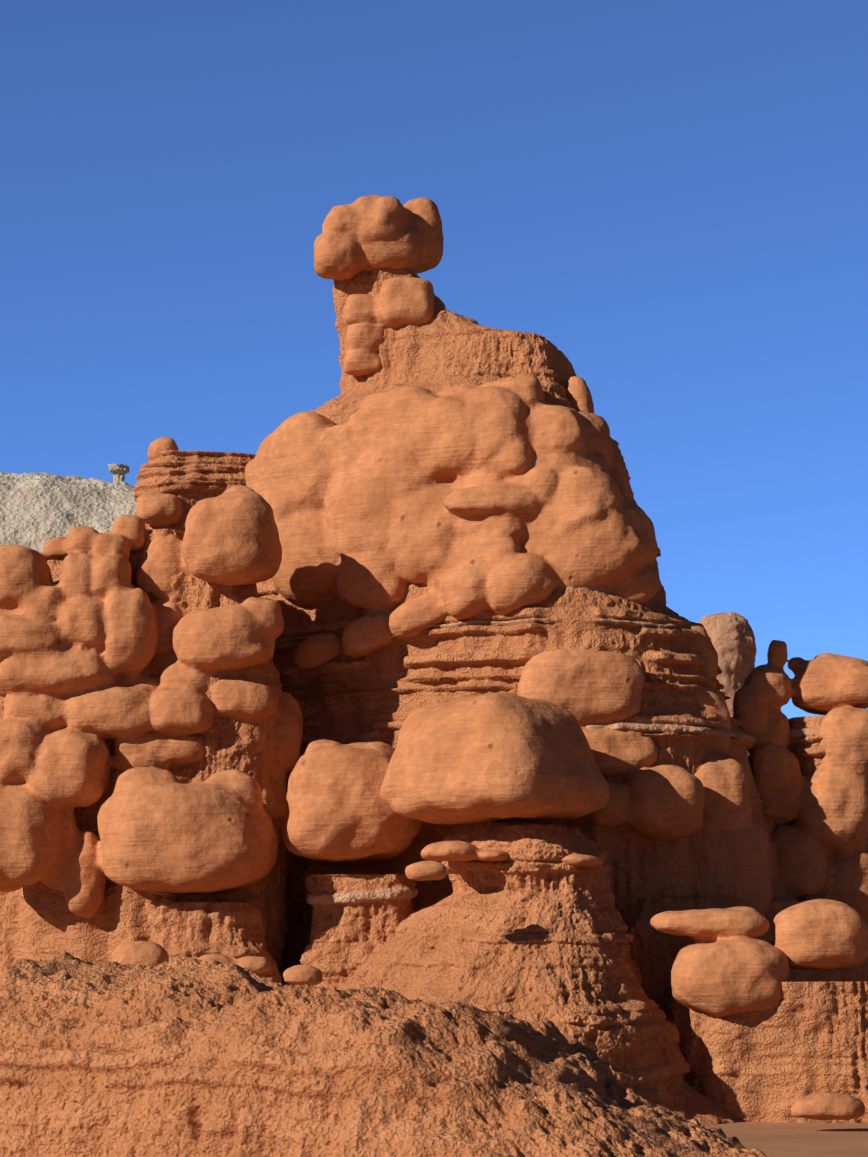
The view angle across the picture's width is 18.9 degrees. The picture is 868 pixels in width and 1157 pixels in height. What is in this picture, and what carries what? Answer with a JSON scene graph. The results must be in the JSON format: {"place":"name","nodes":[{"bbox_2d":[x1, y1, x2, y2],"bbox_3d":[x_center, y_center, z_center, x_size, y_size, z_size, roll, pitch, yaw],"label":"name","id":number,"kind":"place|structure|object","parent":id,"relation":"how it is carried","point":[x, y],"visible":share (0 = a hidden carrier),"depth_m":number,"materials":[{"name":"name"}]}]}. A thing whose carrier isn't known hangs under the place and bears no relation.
{"place":"outdoors","nodes":[
{"label":"outdoors","id":0,"kind":"place"},
{"bbox_2d":[0,471,136,552],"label":"hill","id":1,"kind":"structure","parent":0,"point":[38,511],"depth_m":246.65,"materials":[{"name":"grey stone"}]},
{"bbox_2d":[108,464,128,482],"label":"pillar","id":2,"kind":"structure","parent":1,"relation":"on","point":[118,471],"depth_m":257.81,"materials":[{"name":"beige stone"}]},
{"bbox_2d":[0,0,867,718],"label":"sky","id":3,"kind":"structure","parent":0,"point":[671,195],"materials":[{"name":"blue"}]},
{"bbox_2d":[700,1122,867,1156],"bbox_3d":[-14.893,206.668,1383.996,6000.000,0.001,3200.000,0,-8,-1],"label":"ground","id":4,"kind":"structure","parent":0,"point":[773,1139],"depth_m":34.53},
{"bbox_2d":[0,529,289,973],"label":"rock wall","id":5,"kind":"structure","parent":4,"relation":"on","point":[40,921],"depth_m":41.62,"materials":[{"name":"orange stone"}]},
{"bbox_2d":[132,450,255,531],"bbox_3d":[-4.186,2.985,45.365,3.316,10.375,2.181,0,-8,-1],"label":"shoulder","id":6,"kind":"object","parent":4,"relation":"on","point":[190,479],"visible":0.04,"depth_m":45.39},
{"bbox_2d":[144,902,281,983],"bbox_3d":[-3.405,6.604,40.396,2.774,3.150,1.799,0,-8,-1],"label":"rock pedestal","id":7,"kind":"object","parent":4,"relation":"on","point":[197,930],"visible":0.31,"depth_m":40.10,"materials":[{"name":"orange stone"}]},
{"bbox_2d":[300,874,418,989],"bbox_3d":[-1.140,6.445,40.751,2.701,3.600,1.557,0,-8,-1],"label":"rock pedestal","id":8,"kind":"object","parent":4,"relation":"on","point":[357,919],"visible":0.35,"depth_m":40.46,"materials":[{"name":"orange stone"}]},
{"bbox_2d":[0,950,770,1156],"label":"foreground bank","id":9,"kind":"structure","parent":4,"relation":"on","point":[189,1057],"depth_m":24.85,"materials":[{"name":"orange soil"}]},
{"bbox_2d":[257,268,796,985],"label":"tower","id":10,"kind":"structure","parent":4,"relation":"on","point":[375,696],"depth_m":42.41,"materials":[{"name":"orange stone"}]},
{"bbox_2d":[0,195,867,1119],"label":"boulders","id":11,"kind":"object","parent":10,"relation":"attached to","point":[506,495],"visible":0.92,"depth_m":41.55,"materials":[{"name":"stone"}]},
{"bbox_2d":[338,824,739,1124],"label":"rock pedestal","id":12,"kind":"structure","parent":4,"relation":"on","point":[519,933],"depth_m":38.13,"materials":[{"name":"orange stone"}]},
{"bbox_2d":[699,612,756,756],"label":"rock spire","id":13,"kind":"structure","parent":4,"relation":"on","point":[731,635],"depth_m":94.36,"materials":[{"name":"brown stone"}]},
{"bbox_2d":[668,981,867,1122],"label":"foot","id":14,"kind":"object","parent":4,"relation":"on","point":[800,1039],"visible":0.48,"depth_m":37.98},
{"bbox_2d":[619,898,860,1017],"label":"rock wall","id":15,"kind":"structure","parent":14,"relation":"on","point":[653,951],"depth_m":40.06,"materials":[{"name":"brown stone"}]},
{"bbox_2d":[748,755,776,827],"bbox_3d":[5.434,5.371,43.070,1.042,4.900,1.155,-6,-10,36],"label":"hoodoo base","id":16,"kind":"object","parent":15,"relation":"on","point":[750,758],"visible":0.02,"depth_m":43.17,"materials":[{"name":"brown stone"}]},
{"bbox_2d":[788,715,867,980],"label":"rock column","id":17,"kind":"structure","parent":15,"relation":"on","point":[806,749],"depth_m":43.05,"materials":[{"name":"orange stone"}]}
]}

